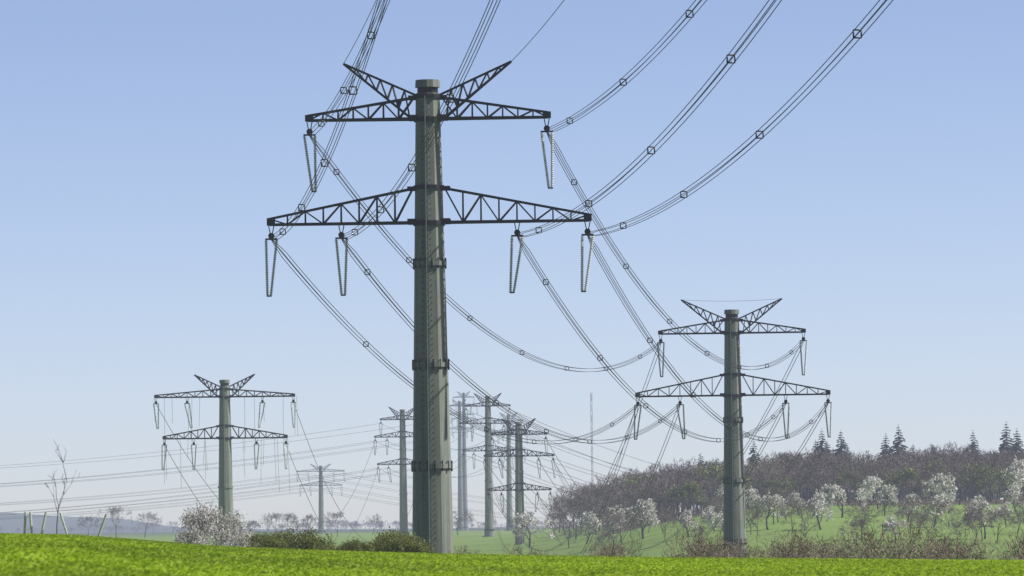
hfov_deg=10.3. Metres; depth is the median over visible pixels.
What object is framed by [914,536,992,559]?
hedge shrub
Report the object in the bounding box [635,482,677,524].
forest tree
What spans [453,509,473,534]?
tree
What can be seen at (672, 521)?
meadow tree
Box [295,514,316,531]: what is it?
tree
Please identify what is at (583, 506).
budding tree
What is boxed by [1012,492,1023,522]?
meadow tree
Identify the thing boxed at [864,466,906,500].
forest tree
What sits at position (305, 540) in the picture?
olive shrub
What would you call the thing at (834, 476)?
forest tree
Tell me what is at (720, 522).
tree blossom
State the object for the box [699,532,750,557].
hedge shrub
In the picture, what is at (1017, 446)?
conifer tree
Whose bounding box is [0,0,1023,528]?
sky
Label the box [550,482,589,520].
forest tree
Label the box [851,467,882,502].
forest tree
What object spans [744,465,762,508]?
forest tree
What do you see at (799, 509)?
meadow tree
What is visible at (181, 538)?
shrub blossom
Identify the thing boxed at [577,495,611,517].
forest tree
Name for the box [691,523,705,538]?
meadow tree
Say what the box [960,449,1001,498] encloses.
forest tree
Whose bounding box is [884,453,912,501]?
forest tree
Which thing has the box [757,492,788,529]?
tree blossom
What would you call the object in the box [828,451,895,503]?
forest tree
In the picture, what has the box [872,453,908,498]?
forest tree
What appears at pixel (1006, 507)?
tree blossom
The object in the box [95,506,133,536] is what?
tree
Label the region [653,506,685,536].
meadow tree
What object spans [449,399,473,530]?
pylon
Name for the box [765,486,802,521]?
meadow tree
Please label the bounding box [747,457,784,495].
forest tree
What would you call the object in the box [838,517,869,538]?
meadow tree
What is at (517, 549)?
hedge shrub
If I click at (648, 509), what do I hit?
tree blossom
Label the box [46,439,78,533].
sapling
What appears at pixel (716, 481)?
forest tree
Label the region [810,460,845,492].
forest tree
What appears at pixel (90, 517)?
tree
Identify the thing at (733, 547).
hedge shrub
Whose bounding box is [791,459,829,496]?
forest tree
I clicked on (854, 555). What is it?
hedge shrub
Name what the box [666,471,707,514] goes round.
forest tree
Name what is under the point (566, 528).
meadow tree
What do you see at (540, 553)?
hedge shrub
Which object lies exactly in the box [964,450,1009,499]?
forest tree
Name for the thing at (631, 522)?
meadow tree
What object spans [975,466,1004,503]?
forest tree
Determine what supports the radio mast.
on the ground
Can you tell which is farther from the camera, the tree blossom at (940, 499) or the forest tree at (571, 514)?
the forest tree at (571, 514)
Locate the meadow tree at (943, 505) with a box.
[936,502,962,528]
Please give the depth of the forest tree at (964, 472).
1602.27 m
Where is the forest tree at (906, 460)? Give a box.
[896,446,928,497]
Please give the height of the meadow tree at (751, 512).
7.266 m
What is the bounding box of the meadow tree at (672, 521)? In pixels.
[661,508,684,536]
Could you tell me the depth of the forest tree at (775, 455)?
1686.24 m
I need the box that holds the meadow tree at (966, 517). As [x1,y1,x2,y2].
[960,509,994,542]
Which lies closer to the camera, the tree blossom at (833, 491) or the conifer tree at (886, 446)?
the tree blossom at (833, 491)
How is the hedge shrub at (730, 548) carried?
on the ground
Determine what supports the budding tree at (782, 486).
on the ground
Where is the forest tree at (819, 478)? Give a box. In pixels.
[794,469,834,497]
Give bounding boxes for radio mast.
[590,393,592,483]
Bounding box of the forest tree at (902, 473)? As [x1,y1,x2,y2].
[882,464,921,495]
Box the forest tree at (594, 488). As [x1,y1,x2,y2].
[571,480,635,534]
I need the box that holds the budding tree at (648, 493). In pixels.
[635,483,664,512]
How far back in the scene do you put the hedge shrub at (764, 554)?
380.39 m
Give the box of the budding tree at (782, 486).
[761,478,794,493]
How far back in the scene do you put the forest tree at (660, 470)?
1858.80 m
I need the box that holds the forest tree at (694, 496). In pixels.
[689,476,706,513]
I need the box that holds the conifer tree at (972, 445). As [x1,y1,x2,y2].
[958,430,982,498]
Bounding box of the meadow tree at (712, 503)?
[700,496,723,523]
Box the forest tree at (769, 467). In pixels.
[744,454,790,506]
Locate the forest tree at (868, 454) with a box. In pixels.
[854,449,892,501]
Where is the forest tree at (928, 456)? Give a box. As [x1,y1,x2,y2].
[897,448,958,500]
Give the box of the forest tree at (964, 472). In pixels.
[936,458,977,504]
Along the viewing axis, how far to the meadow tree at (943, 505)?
1320.39 m
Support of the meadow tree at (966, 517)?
on the ground
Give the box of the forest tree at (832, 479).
[792,466,833,499]
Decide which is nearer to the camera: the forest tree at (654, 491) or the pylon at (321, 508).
the forest tree at (654, 491)
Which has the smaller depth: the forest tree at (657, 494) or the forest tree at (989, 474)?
the forest tree at (657, 494)
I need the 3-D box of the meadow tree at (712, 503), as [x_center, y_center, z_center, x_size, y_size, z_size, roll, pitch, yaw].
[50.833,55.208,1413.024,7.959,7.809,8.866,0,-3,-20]
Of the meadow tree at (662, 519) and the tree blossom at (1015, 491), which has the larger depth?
the meadow tree at (662, 519)
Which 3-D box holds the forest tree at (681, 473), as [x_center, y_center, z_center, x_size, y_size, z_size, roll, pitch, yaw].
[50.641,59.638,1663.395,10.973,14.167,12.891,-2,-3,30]
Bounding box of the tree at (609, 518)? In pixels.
[587,511,641,550]
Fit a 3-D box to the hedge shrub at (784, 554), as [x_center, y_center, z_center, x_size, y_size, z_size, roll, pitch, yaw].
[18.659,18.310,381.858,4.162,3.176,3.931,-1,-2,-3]
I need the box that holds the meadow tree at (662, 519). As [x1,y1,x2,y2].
[657,511,673,532]
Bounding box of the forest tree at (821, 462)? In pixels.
[797,449,855,496]
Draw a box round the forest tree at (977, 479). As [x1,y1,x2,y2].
[957,464,1002,498]
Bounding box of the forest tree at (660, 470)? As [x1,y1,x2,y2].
[641,458,697,477]
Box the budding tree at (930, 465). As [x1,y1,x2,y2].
[915,457,954,496]
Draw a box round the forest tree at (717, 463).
[694,457,723,505]
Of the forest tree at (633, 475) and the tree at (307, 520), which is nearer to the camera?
the forest tree at (633, 475)
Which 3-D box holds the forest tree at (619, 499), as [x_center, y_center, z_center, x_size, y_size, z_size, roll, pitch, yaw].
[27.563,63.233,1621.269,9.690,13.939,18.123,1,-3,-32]
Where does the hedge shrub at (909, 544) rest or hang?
on the ground
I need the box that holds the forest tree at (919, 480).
[911,468,942,503]
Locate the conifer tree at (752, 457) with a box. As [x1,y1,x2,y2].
[747,441,761,502]
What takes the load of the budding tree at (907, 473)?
on the ground
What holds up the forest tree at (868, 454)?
on the ground
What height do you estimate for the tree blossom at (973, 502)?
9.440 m
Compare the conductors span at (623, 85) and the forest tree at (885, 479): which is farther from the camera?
the forest tree at (885, 479)
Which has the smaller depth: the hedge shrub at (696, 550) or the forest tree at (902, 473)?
the hedge shrub at (696, 550)
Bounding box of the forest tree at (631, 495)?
[612,478,646,527]
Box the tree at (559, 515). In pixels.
[548,502,577,534]
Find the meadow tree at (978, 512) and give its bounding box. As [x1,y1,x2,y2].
[960,499,990,541]
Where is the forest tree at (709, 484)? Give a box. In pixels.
[685,479,722,512]
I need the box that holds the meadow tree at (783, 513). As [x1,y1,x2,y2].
[774,502,799,532]
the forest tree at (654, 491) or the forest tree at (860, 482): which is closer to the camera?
the forest tree at (654, 491)
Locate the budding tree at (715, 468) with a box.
[695,461,723,511]
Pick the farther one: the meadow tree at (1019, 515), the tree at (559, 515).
the tree at (559, 515)
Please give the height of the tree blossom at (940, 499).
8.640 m
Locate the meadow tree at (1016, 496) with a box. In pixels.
[1003,492,1023,513]
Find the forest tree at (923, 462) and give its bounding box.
[904,456,946,500]
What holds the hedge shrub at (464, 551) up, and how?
on the ground
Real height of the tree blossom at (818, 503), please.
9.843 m
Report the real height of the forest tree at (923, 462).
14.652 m
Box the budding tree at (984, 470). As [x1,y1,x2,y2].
[955,460,990,499]
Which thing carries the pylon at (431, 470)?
on the ground
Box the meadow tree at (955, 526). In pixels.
[927,519,964,538]
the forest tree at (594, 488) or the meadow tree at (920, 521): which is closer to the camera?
the meadow tree at (920, 521)
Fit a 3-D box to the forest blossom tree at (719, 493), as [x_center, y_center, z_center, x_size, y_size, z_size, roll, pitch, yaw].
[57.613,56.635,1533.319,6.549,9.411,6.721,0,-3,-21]
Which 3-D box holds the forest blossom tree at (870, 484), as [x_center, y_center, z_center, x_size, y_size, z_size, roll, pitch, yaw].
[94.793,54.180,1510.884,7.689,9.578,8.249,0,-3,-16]
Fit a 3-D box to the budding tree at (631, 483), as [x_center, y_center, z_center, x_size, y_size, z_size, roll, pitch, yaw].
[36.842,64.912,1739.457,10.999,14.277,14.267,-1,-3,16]
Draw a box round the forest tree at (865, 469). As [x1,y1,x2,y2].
[842,458,897,504]
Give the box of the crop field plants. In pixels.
[0,533,1023,575]
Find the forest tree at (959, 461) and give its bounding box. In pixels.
[942,447,985,500]
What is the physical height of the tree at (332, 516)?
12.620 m
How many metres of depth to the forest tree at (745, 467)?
1635.15 m
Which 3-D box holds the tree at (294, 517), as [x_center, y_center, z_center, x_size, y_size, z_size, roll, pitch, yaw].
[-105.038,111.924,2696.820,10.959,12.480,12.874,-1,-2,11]
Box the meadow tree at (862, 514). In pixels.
[846,509,874,538]
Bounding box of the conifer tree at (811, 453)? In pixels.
[801,440,818,498]
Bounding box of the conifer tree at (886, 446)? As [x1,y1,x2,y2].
[869,433,902,498]
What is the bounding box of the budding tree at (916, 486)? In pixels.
[896,469,931,497]
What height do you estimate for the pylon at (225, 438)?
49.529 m
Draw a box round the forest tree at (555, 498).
[543,493,572,532]
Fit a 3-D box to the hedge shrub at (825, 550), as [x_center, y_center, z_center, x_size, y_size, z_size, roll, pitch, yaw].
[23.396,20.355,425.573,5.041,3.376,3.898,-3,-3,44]
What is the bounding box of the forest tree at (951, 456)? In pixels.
[924,447,975,490]
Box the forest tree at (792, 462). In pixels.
[776,447,837,496]
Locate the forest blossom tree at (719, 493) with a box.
[713,483,723,497]
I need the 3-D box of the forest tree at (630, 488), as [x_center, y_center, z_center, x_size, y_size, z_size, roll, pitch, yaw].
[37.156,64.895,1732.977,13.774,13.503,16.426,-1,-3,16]
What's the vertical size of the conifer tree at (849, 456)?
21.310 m
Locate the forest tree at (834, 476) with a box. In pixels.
[820,465,856,501]
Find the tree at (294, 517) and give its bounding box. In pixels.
[279,512,299,531]
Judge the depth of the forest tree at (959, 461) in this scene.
1734.74 m
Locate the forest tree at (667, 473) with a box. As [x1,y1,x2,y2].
[658,465,690,515]
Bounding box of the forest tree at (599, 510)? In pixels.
[585,494,614,530]
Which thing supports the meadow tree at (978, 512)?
on the ground
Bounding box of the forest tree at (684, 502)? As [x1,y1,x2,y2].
[672,486,709,508]
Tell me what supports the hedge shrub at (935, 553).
on the ground
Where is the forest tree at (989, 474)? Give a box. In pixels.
[966,460,1001,501]
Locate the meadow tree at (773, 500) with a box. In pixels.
[752,488,790,524]
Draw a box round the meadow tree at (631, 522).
[625,512,643,536]
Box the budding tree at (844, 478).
[834,464,863,504]
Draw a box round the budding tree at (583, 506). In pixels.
[568,491,601,529]
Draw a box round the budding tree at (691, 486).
[678,479,707,515]
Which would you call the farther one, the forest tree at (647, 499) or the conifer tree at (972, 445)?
the conifer tree at (972, 445)
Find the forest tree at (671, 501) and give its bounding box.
[650,481,683,513]
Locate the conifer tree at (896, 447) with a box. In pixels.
[880,425,913,499]
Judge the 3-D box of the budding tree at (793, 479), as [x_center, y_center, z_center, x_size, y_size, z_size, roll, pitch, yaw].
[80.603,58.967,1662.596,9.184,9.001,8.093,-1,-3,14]
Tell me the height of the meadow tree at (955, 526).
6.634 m
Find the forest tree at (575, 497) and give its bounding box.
[548,487,593,534]
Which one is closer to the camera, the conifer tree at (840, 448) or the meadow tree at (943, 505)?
the meadow tree at (943, 505)
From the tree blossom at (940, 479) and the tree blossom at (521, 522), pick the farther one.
the tree blossom at (521, 522)
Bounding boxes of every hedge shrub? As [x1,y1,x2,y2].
[448,546,488,553]
[501,542,538,554]
[525,547,557,554]
[583,534,646,556]
[587,539,628,556]
[587,543,617,555]
[607,542,648,556]
[660,524,743,556]
[663,548,692,556]
[664,539,727,557]
[674,529,737,557]
[681,529,741,557]
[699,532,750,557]
[703,543,746,557]
[704,538,767,557]
[728,540,772,557]
[741,542,785,557]
[744,545,788,557]
[755,522,816,557]
[764,529,826,557]
[766,538,814,557]
[776,532,830,557]
[787,531,857,557]
[808,541,844,557]
[809,538,875,558]
[821,534,894,558]
[824,522,899,558]
[833,536,895,558]
[847,511,943,558]
[870,537,931,558]
[871,546,912,558]
[882,536,943,558]
[894,543,939,558]
[896,520,986,558]
[900,536,956,558]
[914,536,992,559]
[921,533,984,559]
[934,537,994,559]
[949,529,1011,559]
[987,543,1023,559]
[991,521,1023,559]
[1002,532,1023,559]
[1005,529,1023,559]
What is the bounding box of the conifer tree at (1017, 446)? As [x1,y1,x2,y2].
[1012,428,1023,458]
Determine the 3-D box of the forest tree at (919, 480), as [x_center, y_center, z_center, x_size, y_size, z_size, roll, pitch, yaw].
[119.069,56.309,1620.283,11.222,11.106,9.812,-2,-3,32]
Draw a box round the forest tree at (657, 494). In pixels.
[644,476,678,519]
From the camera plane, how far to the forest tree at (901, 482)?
1660.74 m
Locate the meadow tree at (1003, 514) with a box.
[986,506,1020,542]
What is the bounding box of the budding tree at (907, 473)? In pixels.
[883,464,922,497]
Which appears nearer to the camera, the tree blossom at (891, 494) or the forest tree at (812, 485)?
the tree blossom at (891, 494)
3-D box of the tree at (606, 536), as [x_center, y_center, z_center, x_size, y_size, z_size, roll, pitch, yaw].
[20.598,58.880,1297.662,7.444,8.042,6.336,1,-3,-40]
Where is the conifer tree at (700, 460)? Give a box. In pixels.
[684,453,713,508]
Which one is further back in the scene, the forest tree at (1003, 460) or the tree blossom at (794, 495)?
the forest tree at (1003, 460)
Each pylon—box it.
[153,374,297,545]
[264,60,593,553]
[297,464,344,533]
[374,407,412,535]
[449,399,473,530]
[450,391,477,530]
[459,393,515,536]
[483,418,555,544]
[491,412,527,530]
[633,298,831,557]
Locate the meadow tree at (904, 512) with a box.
[891,508,919,525]
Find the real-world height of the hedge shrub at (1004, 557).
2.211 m
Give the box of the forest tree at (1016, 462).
[1003,453,1023,489]
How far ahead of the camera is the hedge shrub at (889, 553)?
367.92 m
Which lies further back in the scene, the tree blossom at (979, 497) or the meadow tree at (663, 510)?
the meadow tree at (663, 510)
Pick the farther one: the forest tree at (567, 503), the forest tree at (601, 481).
the forest tree at (601, 481)
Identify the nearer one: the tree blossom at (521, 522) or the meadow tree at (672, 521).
the meadow tree at (672, 521)
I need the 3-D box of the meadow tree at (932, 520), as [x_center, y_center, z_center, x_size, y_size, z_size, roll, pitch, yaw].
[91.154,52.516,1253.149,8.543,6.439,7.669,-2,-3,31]
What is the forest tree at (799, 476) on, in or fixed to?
on the ground
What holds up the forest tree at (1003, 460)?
on the ground
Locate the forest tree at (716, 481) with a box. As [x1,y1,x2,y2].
[699,470,745,512]
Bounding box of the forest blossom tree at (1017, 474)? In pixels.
[1001,455,1023,497]
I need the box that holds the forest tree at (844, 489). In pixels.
[830,471,854,500]
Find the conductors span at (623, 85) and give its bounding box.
[271,0,892,239]
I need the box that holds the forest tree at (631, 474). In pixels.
[614,470,648,483]
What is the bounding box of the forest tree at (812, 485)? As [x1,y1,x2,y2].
[801,471,832,495]
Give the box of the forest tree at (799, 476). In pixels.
[786,457,830,502]
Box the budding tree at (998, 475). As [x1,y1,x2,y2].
[985,464,1022,500]
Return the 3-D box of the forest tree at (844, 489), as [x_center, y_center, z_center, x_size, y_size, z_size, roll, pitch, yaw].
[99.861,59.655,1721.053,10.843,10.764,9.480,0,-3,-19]
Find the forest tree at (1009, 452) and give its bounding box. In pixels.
[988,447,1021,490]
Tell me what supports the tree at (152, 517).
on the ground
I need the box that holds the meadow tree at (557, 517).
[545,513,573,538]
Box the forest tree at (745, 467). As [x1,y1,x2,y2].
[744,462,781,506]
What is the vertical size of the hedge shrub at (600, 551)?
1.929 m
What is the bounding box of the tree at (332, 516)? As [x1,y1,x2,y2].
[320,512,343,536]
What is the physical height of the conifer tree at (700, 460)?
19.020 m
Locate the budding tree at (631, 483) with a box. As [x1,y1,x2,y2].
[618,477,642,520]
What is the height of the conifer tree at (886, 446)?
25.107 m
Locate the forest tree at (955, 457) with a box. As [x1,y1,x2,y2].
[933,449,974,490]
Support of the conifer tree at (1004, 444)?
on the ground
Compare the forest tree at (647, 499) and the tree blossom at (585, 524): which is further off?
the forest tree at (647, 499)
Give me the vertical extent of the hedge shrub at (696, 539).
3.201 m
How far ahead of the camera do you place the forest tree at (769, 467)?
1601.39 m
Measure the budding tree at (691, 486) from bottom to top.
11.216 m
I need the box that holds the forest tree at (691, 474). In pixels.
[669,467,709,512]
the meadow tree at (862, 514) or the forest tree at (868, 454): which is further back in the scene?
the forest tree at (868, 454)
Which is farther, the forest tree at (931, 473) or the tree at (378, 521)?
the tree at (378, 521)
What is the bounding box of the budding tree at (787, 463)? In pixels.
[768,452,802,481]
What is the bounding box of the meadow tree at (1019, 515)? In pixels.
[1010,509,1023,533]
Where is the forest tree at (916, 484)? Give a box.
[905,478,929,495]
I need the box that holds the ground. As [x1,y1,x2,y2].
[0,499,1023,559]
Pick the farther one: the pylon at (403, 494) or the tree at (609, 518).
the pylon at (403, 494)
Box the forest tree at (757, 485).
[744,474,766,499]
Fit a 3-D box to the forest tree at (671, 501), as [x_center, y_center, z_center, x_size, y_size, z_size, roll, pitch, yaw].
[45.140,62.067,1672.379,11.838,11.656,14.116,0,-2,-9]
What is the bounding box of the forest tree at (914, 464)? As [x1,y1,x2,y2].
[894,451,933,499]
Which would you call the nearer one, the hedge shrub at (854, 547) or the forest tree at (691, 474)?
the hedge shrub at (854, 547)
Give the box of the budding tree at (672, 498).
[663,480,699,510]
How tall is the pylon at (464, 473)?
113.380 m
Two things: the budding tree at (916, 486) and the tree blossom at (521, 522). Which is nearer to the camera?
the tree blossom at (521, 522)
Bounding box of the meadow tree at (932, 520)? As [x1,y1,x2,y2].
[909,513,943,538]
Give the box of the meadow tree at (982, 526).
[967,510,993,532]
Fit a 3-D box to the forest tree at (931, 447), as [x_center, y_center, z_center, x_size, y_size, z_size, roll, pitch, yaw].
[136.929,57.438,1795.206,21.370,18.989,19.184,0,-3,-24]
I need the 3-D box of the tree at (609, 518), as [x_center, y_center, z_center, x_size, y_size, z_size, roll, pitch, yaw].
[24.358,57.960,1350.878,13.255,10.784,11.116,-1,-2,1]
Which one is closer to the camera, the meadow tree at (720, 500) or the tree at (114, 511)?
the meadow tree at (720, 500)
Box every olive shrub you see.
[246,528,290,548]
[250,526,296,547]
[277,522,337,549]
[335,538,370,550]
[341,539,375,551]
[366,526,421,549]
[372,535,402,551]
[373,526,416,551]
[387,530,435,552]
[400,539,430,552]
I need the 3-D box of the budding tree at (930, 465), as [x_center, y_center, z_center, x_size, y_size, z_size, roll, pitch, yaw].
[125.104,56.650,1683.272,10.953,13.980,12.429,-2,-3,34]
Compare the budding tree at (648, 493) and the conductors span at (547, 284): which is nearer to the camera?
the conductors span at (547, 284)
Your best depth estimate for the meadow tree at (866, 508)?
1262.90 m
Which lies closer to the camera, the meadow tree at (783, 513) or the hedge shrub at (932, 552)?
the hedge shrub at (932, 552)
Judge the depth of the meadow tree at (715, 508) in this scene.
1400.30 m
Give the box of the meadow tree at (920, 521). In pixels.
[909,512,927,538]
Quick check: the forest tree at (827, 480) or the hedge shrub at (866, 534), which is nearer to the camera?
the hedge shrub at (866, 534)
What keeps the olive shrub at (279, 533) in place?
on the ground
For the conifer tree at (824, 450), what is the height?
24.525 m
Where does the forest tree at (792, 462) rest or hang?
on the ground
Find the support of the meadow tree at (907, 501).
on the ground
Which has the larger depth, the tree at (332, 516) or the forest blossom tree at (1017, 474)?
the tree at (332, 516)
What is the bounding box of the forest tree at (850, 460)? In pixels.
[821,452,864,500]
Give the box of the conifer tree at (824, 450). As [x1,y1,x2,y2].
[804,429,830,498]
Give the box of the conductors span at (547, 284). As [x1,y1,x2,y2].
[271,132,827,443]
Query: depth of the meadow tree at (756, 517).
1311.13 m
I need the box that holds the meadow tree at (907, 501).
[896,494,938,530]
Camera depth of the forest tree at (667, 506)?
1661.23 m
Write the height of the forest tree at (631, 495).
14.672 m
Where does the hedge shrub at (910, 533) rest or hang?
on the ground
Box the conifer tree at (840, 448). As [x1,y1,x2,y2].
[827,430,857,499]
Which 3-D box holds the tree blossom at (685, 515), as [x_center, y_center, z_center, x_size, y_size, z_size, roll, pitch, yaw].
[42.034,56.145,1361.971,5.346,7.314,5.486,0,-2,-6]
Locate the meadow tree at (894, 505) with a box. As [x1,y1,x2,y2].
[889,501,908,519]
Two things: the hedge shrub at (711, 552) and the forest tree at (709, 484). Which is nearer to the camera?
the hedge shrub at (711, 552)
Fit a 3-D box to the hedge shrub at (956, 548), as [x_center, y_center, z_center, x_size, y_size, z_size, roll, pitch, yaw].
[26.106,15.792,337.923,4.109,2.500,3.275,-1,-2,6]
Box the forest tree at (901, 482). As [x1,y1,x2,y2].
[881,468,911,493]
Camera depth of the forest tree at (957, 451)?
1909.94 m
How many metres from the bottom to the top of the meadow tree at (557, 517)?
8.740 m
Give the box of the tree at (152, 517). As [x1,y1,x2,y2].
[135,512,163,536]
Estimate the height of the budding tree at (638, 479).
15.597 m
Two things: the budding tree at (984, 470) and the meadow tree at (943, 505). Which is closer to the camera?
the meadow tree at (943, 505)
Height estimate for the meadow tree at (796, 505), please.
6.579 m
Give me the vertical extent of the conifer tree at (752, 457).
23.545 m
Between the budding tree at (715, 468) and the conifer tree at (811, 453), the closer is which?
the budding tree at (715, 468)
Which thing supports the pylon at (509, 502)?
on the ground
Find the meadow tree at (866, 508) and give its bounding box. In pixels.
[843,499,893,539]
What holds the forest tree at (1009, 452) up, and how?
on the ground
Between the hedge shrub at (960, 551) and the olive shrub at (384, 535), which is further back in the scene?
the hedge shrub at (960, 551)
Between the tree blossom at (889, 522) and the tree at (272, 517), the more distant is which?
the tree at (272, 517)
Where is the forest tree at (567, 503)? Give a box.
[545,494,588,538]
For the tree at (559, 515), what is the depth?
1896.93 m
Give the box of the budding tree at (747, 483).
[716,467,756,494]
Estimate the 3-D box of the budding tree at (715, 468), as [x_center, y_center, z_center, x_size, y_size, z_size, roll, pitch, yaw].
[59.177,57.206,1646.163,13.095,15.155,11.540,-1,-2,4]
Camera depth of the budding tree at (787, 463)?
1768.57 m
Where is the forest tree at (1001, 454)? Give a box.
[983,447,1023,488]
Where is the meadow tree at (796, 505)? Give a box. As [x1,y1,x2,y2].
[788,497,808,521]
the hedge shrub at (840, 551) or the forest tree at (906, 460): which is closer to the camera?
the hedge shrub at (840, 551)
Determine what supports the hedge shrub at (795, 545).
on the ground
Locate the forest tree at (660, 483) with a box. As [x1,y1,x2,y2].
[632,476,681,513]
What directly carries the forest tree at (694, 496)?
on the ground
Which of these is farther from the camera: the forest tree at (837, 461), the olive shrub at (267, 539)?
the forest tree at (837, 461)
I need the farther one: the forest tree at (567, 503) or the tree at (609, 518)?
the forest tree at (567, 503)
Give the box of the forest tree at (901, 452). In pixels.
[878,448,913,497]
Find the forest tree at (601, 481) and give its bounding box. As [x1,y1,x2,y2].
[590,472,631,513]
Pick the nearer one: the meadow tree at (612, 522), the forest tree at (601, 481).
the meadow tree at (612, 522)
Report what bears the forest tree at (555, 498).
on the ground
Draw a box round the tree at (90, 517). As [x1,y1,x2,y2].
[77,514,98,534]
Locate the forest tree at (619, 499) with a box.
[589,486,632,533]
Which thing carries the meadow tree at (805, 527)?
on the ground
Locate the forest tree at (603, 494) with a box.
[587,487,625,523]
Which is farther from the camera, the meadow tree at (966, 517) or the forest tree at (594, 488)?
the forest tree at (594, 488)
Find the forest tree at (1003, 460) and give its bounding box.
[993,454,1023,469]
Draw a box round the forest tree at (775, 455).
[758,451,812,503]
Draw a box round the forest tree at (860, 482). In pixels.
[844,465,871,503]
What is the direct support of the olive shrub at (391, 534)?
on the ground
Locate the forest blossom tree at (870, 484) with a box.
[860,474,884,508]
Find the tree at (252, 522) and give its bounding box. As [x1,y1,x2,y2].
[240,520,257,533]
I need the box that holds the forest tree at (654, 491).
[642,481,676,521]
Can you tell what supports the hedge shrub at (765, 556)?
on the ground
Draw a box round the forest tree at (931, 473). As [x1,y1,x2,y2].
[921,464,965,501]
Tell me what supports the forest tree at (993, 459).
on the ground
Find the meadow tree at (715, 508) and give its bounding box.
[711,498,723,512]
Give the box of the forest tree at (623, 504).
[593,495,624,531]
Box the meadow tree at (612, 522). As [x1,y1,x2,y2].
[601,513,630,542]
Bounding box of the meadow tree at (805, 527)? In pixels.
[798,516,818,538]
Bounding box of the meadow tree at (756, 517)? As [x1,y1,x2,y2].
[745,511,767,535]
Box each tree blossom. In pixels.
[512,512,556,547]
[573,510,601,543]
[608,498,659,538]
[677,509,698,536]
[699,506,722,527]
[710,513,722,533]
[745,486,766,511]
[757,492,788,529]
[788,492,806,512]
[804,489,833,529]
[819,483,868,517]
[863,484,898,515]
[880,515,907,540]
[895,492,921,522]
[921,472,957,513]
[922,492,952,527]
[961,497,994,538]
[969,493,985,522]
[992,501,1013,525]
[1002,482,1023,512]
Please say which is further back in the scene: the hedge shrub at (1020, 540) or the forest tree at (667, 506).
the forest tree at (667, 506)
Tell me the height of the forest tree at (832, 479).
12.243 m
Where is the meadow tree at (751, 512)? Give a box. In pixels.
[745,504,765,534]
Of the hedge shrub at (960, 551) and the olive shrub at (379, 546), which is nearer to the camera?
the olive shrub at (379, 546)
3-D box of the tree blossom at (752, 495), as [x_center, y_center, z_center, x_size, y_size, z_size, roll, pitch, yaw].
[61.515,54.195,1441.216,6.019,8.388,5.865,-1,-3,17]
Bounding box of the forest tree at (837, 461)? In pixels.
[817,455,855,483]
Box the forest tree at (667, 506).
[657,482,683,513]
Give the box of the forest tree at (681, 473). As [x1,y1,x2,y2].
[670,468,703,510]
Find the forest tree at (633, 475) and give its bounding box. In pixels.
[604,468,660,487]
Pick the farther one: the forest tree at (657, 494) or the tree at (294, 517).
the tree at (294, 517)
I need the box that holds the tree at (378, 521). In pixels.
[363,513,383,534]
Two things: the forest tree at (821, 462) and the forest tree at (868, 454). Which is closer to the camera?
the forest tree at (821, 462)
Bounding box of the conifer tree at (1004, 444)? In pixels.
[993,424,1022,497]
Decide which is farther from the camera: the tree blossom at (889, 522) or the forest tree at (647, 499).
the forest tree at (647, 499)
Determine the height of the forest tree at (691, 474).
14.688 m
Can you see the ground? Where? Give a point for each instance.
(474, 538)
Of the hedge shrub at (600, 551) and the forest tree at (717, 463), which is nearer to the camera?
the hedge shrub at (600, 551)
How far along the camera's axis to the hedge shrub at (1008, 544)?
363.60 m
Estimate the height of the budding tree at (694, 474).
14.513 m
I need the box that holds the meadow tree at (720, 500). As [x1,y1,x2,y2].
[708,495,723,526]
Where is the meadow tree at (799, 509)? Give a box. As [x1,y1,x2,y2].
[786,502,817,530]
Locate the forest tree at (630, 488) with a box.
[611,479,646,504]
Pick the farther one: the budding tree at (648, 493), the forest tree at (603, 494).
the forest tree at (603, 494)
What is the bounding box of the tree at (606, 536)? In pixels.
[589,529,615,554]
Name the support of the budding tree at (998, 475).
on the ground
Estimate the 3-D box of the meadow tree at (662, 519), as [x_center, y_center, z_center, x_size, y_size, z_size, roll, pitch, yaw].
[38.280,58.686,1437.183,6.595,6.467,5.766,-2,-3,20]
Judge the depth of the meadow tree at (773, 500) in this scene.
1378.24 m
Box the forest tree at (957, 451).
[930,442,980,498]
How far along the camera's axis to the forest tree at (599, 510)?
1761.22 m
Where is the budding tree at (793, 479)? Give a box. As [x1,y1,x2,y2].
[776,474,802,499]
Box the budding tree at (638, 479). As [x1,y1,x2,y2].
[616,472,654,514]
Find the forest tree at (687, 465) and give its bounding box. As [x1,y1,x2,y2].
[675,459,716,508]
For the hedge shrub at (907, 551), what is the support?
on the ground
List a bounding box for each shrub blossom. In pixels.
[173,500,259,546]
[173,530,213,544]
[212,527,254,546]
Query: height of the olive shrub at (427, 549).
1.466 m
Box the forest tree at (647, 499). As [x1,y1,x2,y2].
[636,494,662,511]
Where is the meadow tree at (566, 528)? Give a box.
[547,518,581,547]
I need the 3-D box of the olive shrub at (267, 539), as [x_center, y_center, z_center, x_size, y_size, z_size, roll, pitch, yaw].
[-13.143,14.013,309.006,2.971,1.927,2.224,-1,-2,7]
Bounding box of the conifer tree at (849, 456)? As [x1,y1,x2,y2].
[844,446,857,499]
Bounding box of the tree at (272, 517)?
[254,511,288,531]
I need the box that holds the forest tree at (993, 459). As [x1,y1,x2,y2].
[965,451,1010,501]
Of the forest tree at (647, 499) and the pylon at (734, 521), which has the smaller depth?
the pylon at (734, 521)
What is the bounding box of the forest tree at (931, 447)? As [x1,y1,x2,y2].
[915,442,974,467]
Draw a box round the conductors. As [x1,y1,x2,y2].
[0,343,969,555]
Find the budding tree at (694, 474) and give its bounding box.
[675,467,711,512]
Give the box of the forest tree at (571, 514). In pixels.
[550,499,595,537]
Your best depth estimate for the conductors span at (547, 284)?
625.37 m

